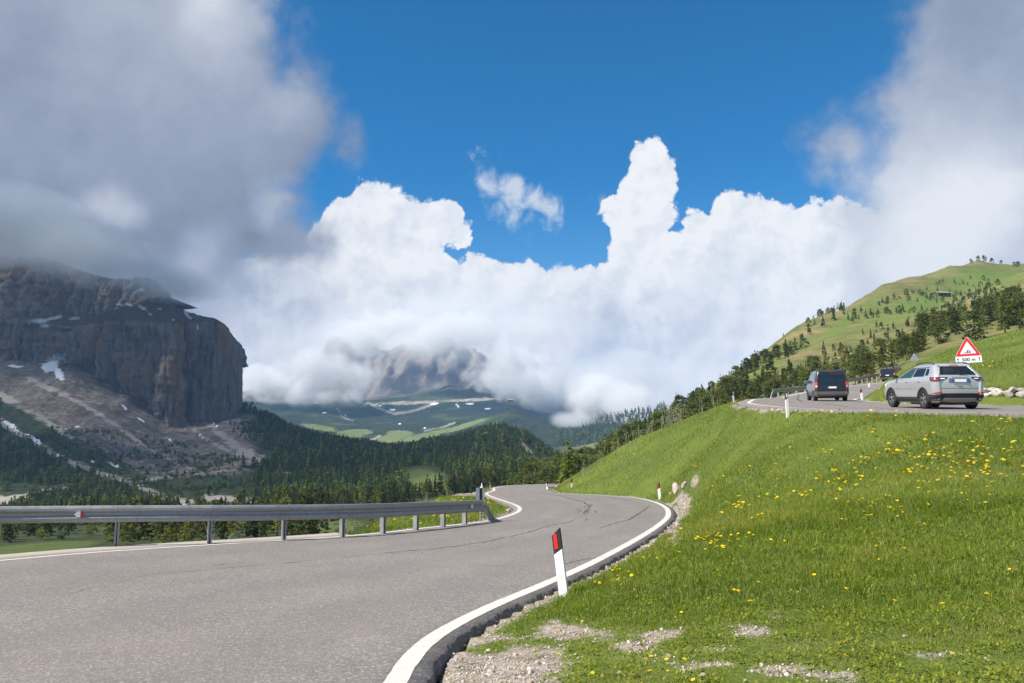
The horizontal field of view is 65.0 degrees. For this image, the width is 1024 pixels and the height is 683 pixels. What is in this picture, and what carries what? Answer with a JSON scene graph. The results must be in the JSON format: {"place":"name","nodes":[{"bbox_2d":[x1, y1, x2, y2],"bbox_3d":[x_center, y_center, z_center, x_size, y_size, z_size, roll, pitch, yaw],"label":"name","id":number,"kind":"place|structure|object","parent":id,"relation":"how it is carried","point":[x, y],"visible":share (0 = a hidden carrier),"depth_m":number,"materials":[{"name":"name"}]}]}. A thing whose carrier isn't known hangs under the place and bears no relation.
{"place":"outdoors","nodes":[
{"label":"outdoors","id":0,"kind":"place"},
{"bbox_2d":[0,256,248,427],"bbox_3d":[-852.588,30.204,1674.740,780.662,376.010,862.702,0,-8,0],"label":"mountain cliff","id":1,"kind":"structure","parent":0,"point":[161,353],"depth_m":1352.26,"materials":[{"name":"grey stone"}]},
{"bbox_2d":[0,484,675,682],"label":"road","id":2,"kind":"structure","parent":0,"point":[375,613],"depth_m":9.62,"materials":[{"name":"grey asphalt"}]},
{"bbox_2d":[0,533,348,558],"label":"road edge line","id":3,"kind":"object","parent":2,"relation":"on","point":[32,554],"visible":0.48,"depth_m":15.63,"materials":[{"name":"white paint"}]},
{"bbox_2d":[0,500,495,545],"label":"guard rail","id":4,"kind":"object","parent":2,"relation":"on","point":[118,514],"visible":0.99,"depth_m":16.34,"materials":[{"name":"metal"}]},
{"bbox_2d":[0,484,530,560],"bbox_3d":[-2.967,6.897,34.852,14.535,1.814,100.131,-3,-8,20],"label":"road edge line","id":5,"kind":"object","parent":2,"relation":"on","point":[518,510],"visible":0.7,"depth_m":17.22,"materials":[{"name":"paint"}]},
{"bbox_2d":[37,491,670,600],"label":"road cracks","id":6,"kind":"object","parent":2,"relation":"on","point":[490,540],"visible":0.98,"depth_m":18.92,"materials":[{"name":"black asphalt"}]},
{"bbox_2d":[476,483,483,521],"bbox_3d":[-0.894,4.556,22.526,0.235,1.161,0.095,0,-8,0],"label":"rail end marker","id":7,"kind":"object","parent":2,"relation":"on","point":[479,494],"visible":0.81,"depth_m":22.53,"materials":[{"name":"grey plastic"}]},
{"bbox_2d":[383,493,670,682],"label":"road edge line","id":8,"kind":"object","parent":2,"relation":"on","point":[408,661],"visible":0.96,"depth_m":8.11,"materials":[{"name":"paint"}]},
{"bbox_2d":[243,336,647,447],"bbox_3d":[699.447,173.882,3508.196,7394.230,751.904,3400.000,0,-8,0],"label":"mountain terrain","id":9,"kind":"structure","parent":0,"point":[431,386],"depth_m":3909.62,"materials":[{"name":"grey stone"}]},
{"bbox_2d":[0,260,1023,554],"bbox_3d":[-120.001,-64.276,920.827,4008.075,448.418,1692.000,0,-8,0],"label":"valley terrain","id":10,"kind":"structure","parent":0,"point":[40,398],"depth_m":737.77,"materials":[{"name":"grey stone"}]},
{"bbox_2d":[267,486,288,536],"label":"larch tree","id":11,"kind":"object","parent":10,"relation":"on","point":[278,492],"visible":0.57,"depth_m":133.11,"materials":[{"name":"green plant"}]},
{"bbox_2d":[272,488,287,527],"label":"larch tree","id":12,"kind":"object","parent":10,"relation":"on","point":[283,501],"visible":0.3,"depth_m":146.39,"materials":[{"name":"green plant"}]},
{"bbox_2d":[274,483,294,521],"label":"larch tree","id":13,"kind":"object","parent":10,"relation":"on","point":[288,501],"visible":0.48,"depth_m":201.57,"materials":[{"name":"green plant"}]},
{"bbox_2d":[366,491,375,527],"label":"larch tree","id":14,"kind":"object","parent":10,"relation":"on","point":[372,499],"visible":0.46,"depth_m":147.19,"materials":[{"name":"green plant"}]},
{"bbox_2d":[0,255,1011,543],"bbox_3d":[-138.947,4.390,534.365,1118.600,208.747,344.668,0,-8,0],"label":"forest","id":15,"kind":"object","parent":10,"relation":"on","point":[86,487],"visible":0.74,"depth_m":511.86,"materials":[{"name":"green plant"}]},
{"bbox_2d":[0,258,1020,478],"bbox_3d":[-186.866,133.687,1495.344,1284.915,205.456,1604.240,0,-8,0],"label":"distant forest","id":16,"kind":"object","parent":10,"relation":"on","point":[354,450],"visible":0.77,"depth_m":875.27,"materials":[{"name":"green plant"}]},
{"bbox_2d":[518,463,540,483],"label":"stone pine tree","id":17,"kind":"object","parent":10,"relation":"on","point":[530,465],"visible":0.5,"depth_m":226.80,"materials":[{"name":"green plant"}]},
{"bbox_2d":[520,472,538,484],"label":"stone pine tree","id":18,"kind":"object","parent":10,"relation":"on","point":[528,480],"visible":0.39,"depth_m":172.30,"materials":[{"name":"green plant"}]},
{"bbox_2d":[532,463,559,483],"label":"stone pine tree","id":19,"kind":"object","parent":10,"relation":"on","point":[545,468],"visible":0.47,"depth_m":206.09,"materials":[{"name":"green plant"}]},
{"bbox_2d":[546,467,561,483],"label":"stone pine tree","id":20,"kind":"object","parent":10,"relation":"on","point":[551,479],"visible":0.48,"depth_m":202.49,"materials":[{"name":"green plant"}]},
{"bbox_2d":[593,440,605,461],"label":"stone pine tree","id":21,"kind":"object","parent":10,"relation":"on","point":[597,448],"visible":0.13,"depth_m":218.10,"materials":[{"name":"green plant"}]},
{"bbox_2d":[595,437,611,460],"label":"stone pine tree","id":22,"kind":"object","parent":10,"relation":"on","point":[607,447],"visible":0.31,"depth_m":181.77,"materials":[{"name":"green plant"}]},
{"bbox_2d":[606,428,635,445],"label":"stone pine tree","id":23,"kind":"object","parent":10,"relation":"on","point":[617,433],"visible":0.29,"depth_m":185.28,"materials":[{"name":"green plant"}]},
{"bbox_2d":[615,430,637,442],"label":"stone pine tree","id":24,"kind":"object","parent":10,"relation":"on","point":[633,434],"visible":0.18,"depth_m":182.77,"materials":[{"name":"green plant"}]},
{"bbox_2d":[614,423,639,444],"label":"stone pine tree","id":25,"kind":"object","parent":10,"relation":"on","point":[633,426],"visible":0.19,"depth_m":229.37,"materials":[{"name":"green plant"}]},
{"bbox_2d":[621,426,633,445],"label":"spruce tree","id":26,"kind":"object","parent":10,"relation":"on","point":[627,434],"visible":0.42,"depth_m":172.72,"materials":[{"name":"green plant"}]},
{"bbox_2d":[628,418,641,435],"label":"stone pine tree","id":27,"kind":"object","parent":10,"relation":"on","point":[638,422],"visible":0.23,"depth_m":267.63,"materials":[{"name":"green plant"}]},
{"bbox_2d":[646,410,670,428],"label":"stone pine tree","id":28,"kind":"object","parent":10,"relation":"on","point":[657,415],"visible":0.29,"depth_m":201.27,"materials":[{"name":"green plant"}]},
{"bbox_2d":[659,408,688,429],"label":"stone pine tree","id":29,"kind":"object","parent":10,"relation":"on","point":[673,410],"visible":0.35,"depth_m":173.57,"materials":[{"name":"green plant"}]},
{"bbox_2d":[681,398,702,412],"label":"stone pine tree","id":30,"kind":"object","parent":10,"relation":"on","point":[691,406],"visible":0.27,"depth_m":188.33,"materials":[{"name":"green plant"}]},
{"bbox_2d":[696,389,714,408],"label":"stone pine tree","id":31,"kind":"object","parent":10,"relation":"on","point":[705,399],"visible":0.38,"depth_m":195.50,"materials":[{"name":"green plant"}]},
{"bbox_2d":[711,385,725,403],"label":"stone pine tree","id":32,"kind":"object","parent":10,"relation":"on","point":[717,391],"visible":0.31,"depth_m":206.31,"materials":[{"name":"green plant"}]},
{"bbox_2d":[716,374,743,393],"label":"stone pine tree","id":33,"kind":"object","parent":10,"relation":"on","point":[725,376],"visible":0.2,"depth_m":228.37,"materials":[{"name":"green plant"}]},
{"bbox_2d":[719,377,741,400],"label":"stone pine tree","id":34,"kind":"object","parent":10,"relation":"on","point":[728,380],"visible":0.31,"depth_m":224.53,"materials":[{"name":"green plant"}]},
{"bbox_2d":[720,379,743,400],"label":"stone pine tree","id":35,"kind":"object","parent":10,"relation":"on","point":[730,389],"visible":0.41,"depth_m":201.87,"materials":[{"name":"green plant"}]},
{"bbox_2d":[735,378,746,396],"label":"stone pine tree","id":36,"kind":"object","parent":10,"relation":"on","point":[742,385],"visible":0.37,"depth_m":231.73,"materials":[{"name":"green plant"}]},
{"bbox_2d":[745,380,762,399],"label":"stone pine tree","id":37,"kind":"object","parent":10,"relation":"on","point":[754,388],"visible":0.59,"depth_m":193.72,"materials":[{"name":"green plant"}]},
{"bbox_2d":[762,376,784,397],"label":"stone pine tree","id":38,"kind":"object","parent":10,"relation":"on","point":[771,383],"visible":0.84,"depth_m":178.27,"materials":[{"name":"green plant"}]},
{"bbox_2d":[782,379,795,394],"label":"stone pine tree","id":39,"kind":"object","parent":10,"relation":"on","point":[789,382],"visible":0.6,"depth_m":184.38,"materials":[{"name":"green plant"}]},
{"bbox_2d":[787,365,802,385],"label":"stone pine tree","id":40,"kind":"object","parent":10,"relation":"on","point":[792,376],"visible":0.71,"depth_m":214.31,"materials":[{"name":"green plant"}]},
{"bbox_2d":[795,372,809,392],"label":"stone pine tree","id":41,"kind":"object","parent":10,"relation":"on","point":[801,377],"visible":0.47,"depth_m":178.11,"materials":[{"name":"green plant"}]},
{"bbox_2d":[802,354,822,368],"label":"stone pine tree","id":42,"kind":"object","parent":10,"relation":"on","point":[809,357],"visible":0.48,"depth_m":238.80,"materials":[{"name":"green plant"}]},
{"bbox_2d":[807,360,821,369],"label":"stone pine tree","id":43,"kind":"object","parent":10,"relation":"on","point":[812,364],"visible":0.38,"depth_m":211.92,"materials":[{"name":"green plant"}]},
{"bbox_2d":[828,359,846,370],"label":"stone pine tree","id":44,"kind":"object","parent":10,"relation":"on","point":[836,367],"visible":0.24,"depth_m":173.98,"materials":[{"name":"green plant"}]},
{"bbox_2d":[836,343,847,365],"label":"larch tree","id":45,"kind":"object","parent":10,"relation":"on","point":[839,353],"visible":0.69,"depth_m":228.30,"materials":[{"name":"green plant"}]},
{"bbox_2d":[840,355,851,378],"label":"larch tree","id":46,"kind":"object","parent":10,"relation":"on","point":[846,364],"visible":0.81,"depth_m":172.68,"materials":[{"name":"green plant"}]},
{"bbox_2d":[847,361,861,384],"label":"stone pine tree","id":47,"kind":"object","parent":10,"relation":"on","point":[854,367],"visible":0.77,"depth_m":156.95,"materials":[{"name":"green plant"}]},
{"bbox_2d":[847,347,876,369],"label":"stone pine tree","id":48,"kind":"object","parent":10,"relation":"on","point":[854,352],"visible":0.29,"depth_m":185.67,"materials":[{"name":"green plant"}]},
{"bbox_2d":[854,346,876,369],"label":"stone pine tree","id":49,"kind":"object","parent":10,"relation":"on","point":[858,358],"visible":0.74,"depth_m":175.42,"materials":[{"name":"green plant"}]},
{"bbox_2d":[856,361,875,381],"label":"stone pine tree","id":50,"kind":"object","parent":10,"relation":"on","point":[864,366],"visible":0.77,"depth_m":153.32,"materials":[{"name":"green plant"}]},
{"bbox_2d":[868,362,876,379],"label":"larch tree","id":51,"kind":"object","parent":10,"relation":"on","point":[871,369],"visible":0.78,"depth_m":147.15,"materials":[{"name":"green plant"}]},
{"bbox_2d":[868,338,888,361],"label":"stone pine tree","id":52,"kind":"object","parent":10,"relation":"on","point":[877,343],"visible":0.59,"depth_m":197.89,"materials":[{"name":"green plant"}]},
{"bbox_2d":[878,347,886,368],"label":"spruce tree","id":53,"kind":"object","parent":10,"relation":"on","point":[881,351],"visible":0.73,"depth_m":163.75,"materials":[{"name":"green plant"}]},
{"bbox_2d":[877,339,890,366],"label":"larch tree","id":54,"kind":"object","parent":10,"relation":"on","point":[883,349],"visible":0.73,"depth_m":168.74,"materials":[{"name":"green plant"}]},
{"bbox_2d":[885,338,897,366],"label":"larch tree","id":55,"kind":"object","parent":10,"relation":"on","point":[892,363],"visible":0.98,"depth_m":153.55,"materials":[{"name":"green plant"}]},
{"bbox_2d":[893,338,900,362],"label":"larch tree","id":56,"kind":"object","parent":10,"relation":"on","point":[899,357],"visible":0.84,"depth_m":166.22,"materials":[{"name":"green plant"}]},
{"bbox_2d":[895,332,917,359],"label":"stone pine tree","id":57,"kind":"object","parent":10,"relation":"on","point":[906,339],"visible":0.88,"depth_m":158.45,"materials":[{"name":"green plant"}]},
{"bbox_2d":[905,340,914,359],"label":"larch tree","id":58,"kind":"object","parent":10,"relation":"on","point":[910,344],"visible":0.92,"depth_m":150.56,"materials":[{"name":"green plant"}]},
{"bbox_2d":[908,330,923,353],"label":"larch tree","id":59,"kind":"object","parent":10,"relation":"on","point":[914,336],"visible":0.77,"depth_m":167.23,"materials":[{"name":"green plant"}]},
{"bbox_2d":[909,328,928,349],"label":"stone pine tree","id":60,"kind":"object","parent":10,"relation":"on","point":[919,332],"visible":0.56,"depth_m":174.61,"materials":[{"name":"green plant"}]},
{"bbox_2d":[910,310,935,334],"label":"stone pine tree","id":61,"kind":"object","parent":10,"relation":"on","point":[922,316],"visible":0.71,"depth_m":236.40,"materials":[{"name":"green plant"}]},
{"bbox_2d":[925,307,941,333],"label":"larch tree","id":62,"kind":"object","parent":10,"relation":"on","point":[934,318],"visible":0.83,"depth_m":212.82,"materials":[{"name":"green plant"}]},
{"bbox_2d":[926,321,951,343],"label":"stone pine tree","id":63,"kind":"object","parent":10,"relation":"on","point":[937,326],"visible":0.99,"depth_m":181.03,"materials":[{"name":"green plant"}]},
{"bbox_2d":[937,305,947,333],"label":"larch tree","id":64,"kind":"object","parent":10,"relation":"on","point":[943,318],"visible":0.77,"depth_m":217.96,"materials":[{"name":"green plant"}]},
{"bbox_2d":[934,291,950,296],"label":"wooden hut","id":65,"kind":"object","parent":10,"relation":"on","point":[944,294],"visible":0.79,"depth_m":541.64,"materials":[{"name":"grey"}]},
{"bbox_2d":[943,304,963,331],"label":"stone pine tree","id":66,"kind":"object","parent":10,"relation":"on","point":[949,311],"visible":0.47,"depth_m":223.54,"materials":[{"name":"green plant"}]},
{"bbox_2d":[944,307,965,335],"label":"spruce tree","id":67,"kind":"object","parent":10,"relation":"on","point":[956,329],"visible":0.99,"depth_m":197.10,"materials":[{"name":"green plant"}]},
{"bbox_2d":[956,303,968,322],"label":"stone pine tree","id":68,"kind":"object","parent":10,"relation":"on","point":[961,308],"visible":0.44,"depth_m":282.13,"materials":[{"name":"green plant"}]},
{"bbox_2d":[960,303,971,329],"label":"larch tree","id":69,"kind":"object","parent":10,"relation":"on","point":[965,312],"visible":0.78,"depth_m":214.01,"materials":[{"name":"green plant"}]},
{"bbox_2d":[961,300,987,340],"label":"spruce tree","id":70,"kind":"object","parent":10,"relation":"on","point":[977,331],"visible":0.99,"depth_m":160.82,"materials":[{"name":"green plant"}]},
{"bbox_2d":[970,297,996,326],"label":"stone pine tree","id":71,"kind":"object","parent":10,"relation":"on","point":[980,304],"visible":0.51,"depth_m":210.95,"materials":[{"name":"green plant"}]},
{"bbox_2d":[976,306,992,335],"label":"larch tree","id":72,"kind":"object","parent":10,"relation":"on","point":[981,316],"visible":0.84,"depth_m":164.70,"materials":[{"name":"green plant"}]},
{"bbox_2d":[981,293,997,310],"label":"stone pine tree","id":73,"kind":"object","parent":10,"relation":"on","point":[988,297],"visible":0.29,"depth_m":308.85,"materials":[{"name":"green plant"}]},
{"bbox_2d":[986,302,994,325],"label":"spruce tree","id":74,"kind":"object","parent":10,"relation":"on","point":[989,314],"visible":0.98,"depth_m":201.28,"materials":[{"name":"green plant"}]},
{"bbox_2d":[984,300,998,319],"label":"stone pine tree","id":75,"kind":"object","parent":10,"relation":"on","point":[993,303],"visible":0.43,"depth_m":242.05,"materials":[{"name":"green plant"}]},
{"bbox_2d":[994,305,1004,323],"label":"stone pine tree","id":76,"kind":"object","parent":10,"relation":"on","point":[999,309],"visible":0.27,"depth_m":198.04,"materials":[{"name":"green plant"}]},
{"bbox_2d":[995,290,1009,310],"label":"stone pine tree","id":77,"kind":"object","parent":10,"relation":"on","point":[1006,297],"visible":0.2,"depth_m":285.85,"materials":[{"name":"green plant"}]},
{"bbox_2d":[996,285,1010,299],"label":"stone pine tree","id":78,"kind":"object","parent":10,"relation":"on","point":[1006,290],"visible":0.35,"depth_m":303.45,"materials":[{"name":"green plant"}]},
{"bbox_2d":[996,292,1011,332],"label":"larch tree","id":79,"kind":"object","parent":10,"relation":"on","point":[1005,326],"visible":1,"depth_m":164.14,"materials":[{"name":"green plant"}]},
{"bbox_2d":[997,293,1023,328],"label":"stone pine tree","id":80,"kind":"object","parent":10,"relation":"on","point":[1011,319],"visible":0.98,"depth_m":163.13,"materials":[{"name":"green plant"}]},
{"bbox_2d":[1005,292,1023,317],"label":"stone pine tree","id":81,"kind":"object","parent":10,"relation":"on","point":[1015,294],"visible":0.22,"depth_m":205.76,"materials":[{"name":"green plant"}]},
{"bbox_2d":[1012,283,1023,294],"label":"stone pine tree","id":82,"kind":"object","parent":10,"relation":"on","point":[1017,289],"visible":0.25,"depth_m":294.52,"materials":[{"name":"green plant"}]},
{"bbox_2d":[0,0,1023,415],"label":"sky","id":83,"kind":"structure","parent":0,"point":[619,204],"materials":[{"name":"blue"}]},
{"bbox_2d":[345,328,1023,682],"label":"grassy hillside","id":84,"kind":"structure","parent":0,"point":[993,400],"depth_m":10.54,"materials":[{"name":"green plant"}]},
{"bbox_2d":[552,528,567,596],"bbox_3d":[0.608,2.827,9.842,0.123,1.066,0.114,-11,-14,17],"label":"delineator post","id":85,"kind":"object","parent":84,"relation":"on","point":[559,561],"visible":0.77,"depth_m":9.82,"materials":[{"name":"white plastic"}]},
{"bbox_2d":[556,441,575,480],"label":"larch tree","id":86,"kind":"object","parent":84,"relation":"on","point":[565,471],"visible":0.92,"depth_m":107.67,"materials":[{"name":"green plant"}]},
{"bbox_2d":[561,447,575,481],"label":"larch tree","id":87,"kind":"object","parent":84,"relation":"on","point":[570,467],"visible":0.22,"depth_m":110.36,"materials":[{"name":"green plant"}]},
{"bbox_2d":[555,453,593,482],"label":"stone pine tree","id":88,"kind":"object","parent":84,"relation":"on","point":[584,458],"visible":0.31,"depth_m":122.76,"materials":[{"name":"green plant"}]},
{"bbox_2d":[661,404,678,424],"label":"dry stalks","id":89,"kind":"object","parent":84,"relation":"on","point":[669,415],"visible":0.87,"depth_m":54.86,"materials":[{"name":"beige plant"}]},
{"bbox_2d":[672,482,679,494],"bbox_3d":[7.049,6.293,34.257,0.439,0.580,0.372,3,-8,-22],"label":"boulder","id":90,"kind":"object","parent":84,"relation":"on","point":[675,487],"visible":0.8,"depth_m":34.16,"materials":[{"name":"stone"}]},
{"bbox_2d":[349,351,1023,583],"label":"meadow flowers","id":91,"kind":"object","parent":84,"relation":"on","point":[889,455],"visible":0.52,"depth_m":17.39,"materials":[{"name":"yellow plant"}]},
{"bbox_2d":[407,408,997,682],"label":"gravel","id":92,"kind":"structure","parent":84,"relation":"on","point":[490,671],"depth_m":6.41,"materials":[{"name":"grey gravel"}]},
{"bbox_2d":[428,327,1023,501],"bbox_3d":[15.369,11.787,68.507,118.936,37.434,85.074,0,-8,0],"label":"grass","id":93,"kind":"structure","parent":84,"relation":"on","point":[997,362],"depth_m":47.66,"materials":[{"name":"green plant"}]},
{"bbox_2d":[441,492,1023,682],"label":"grass","id":94,"kind":"structure","parent":84,"relation":"on","point":[648,563],"depth_m":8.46,"materials":[{"name":"green plant"}]},
{"bbox_2d":[785,391,789,417],"bbox_3d":[9.638,2.283,28.176,0.119,1.106,0.114,-1,-8,-5],"label":"delineator post","id":95,"kind":"object","parent":84,"relation":"on","point":[787,404],"visible":0.77,"depth_m":28.14,"materials":[{"name":"white plastic"}]},
{"bbox_2d":[770,373,885,397],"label":"guard rail","id":96,"kind":"object","parent":84,"relation":"on","point":[777,391],"visible":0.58,"depth_m":83.86,"materials":[{"name":"metal"}]},
{"bbox_2d":[955,337,981,364],"bbox_3d":[20.847,1.425,36.569,1.050,3.292,0.080,-5,-9,24],"label":"warning sign","id":97,"kind":"object","parent":84,"relation":"on","point":[967,348],"visible":0.98,"depth_m":36.67,"materials":[{"name":"metal"}]},
{"bbox_2d":[984,387,1023,397],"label":"stone wall","id":98,"kind":"structure","parent":84,"relation":"on","point":[1010,392],"depth_m":35.52,"materials":[{"name":"stone"}]},
{"bbox_2d":[738,382,1023,416],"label":"road","id":99,"kind":"structure","parent":0,"point":[850,403],"depth_m":33.19,"materials":[{"name":"grey asphalt"}]},
{"bbox_2d":[804,369,848,400],"bbox_3d":[19.922,2.768,50.949,2.380,1.954,5.164,-2,-4,14],"label":"van","id":100,"kind":"object","parent":99,"relation":"on","point":[827,384],"visible":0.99,"depth_m":48.65,"materials":[{"name":"paint"}]},
{"bbox_2d":[747,383,963,412],"bbox_3d":[42.736,3.756,73.185,64.527,10.045,99.937,0,-8,0],"label":"road edge line","id":101,"kind":"object","parent":99,"relation":"on","point":[750,401],"visible":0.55,"depth_m":35.98,"materials":[{"name":"paint"}]},
{"bbox_2d":[880,366,901,381],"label":"van","id":102,"kind":"object","parent":99,"relation":"on","point":[886,373],"visible":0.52,"depth_m":105.67,"materials":[{"name":"black paint"}]},
{"bbox_2d":[885,362,983,408],"bbox_3d":[15.821,1.629,30.402,2.160,1.762,4.447,0,-3,2],"label":"silver car","id":103,"kind":"object","parent":99,"relation":"on","point":[926,386],"visible":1,"depth_m":28.58,"materials":[{"name":"paint"}]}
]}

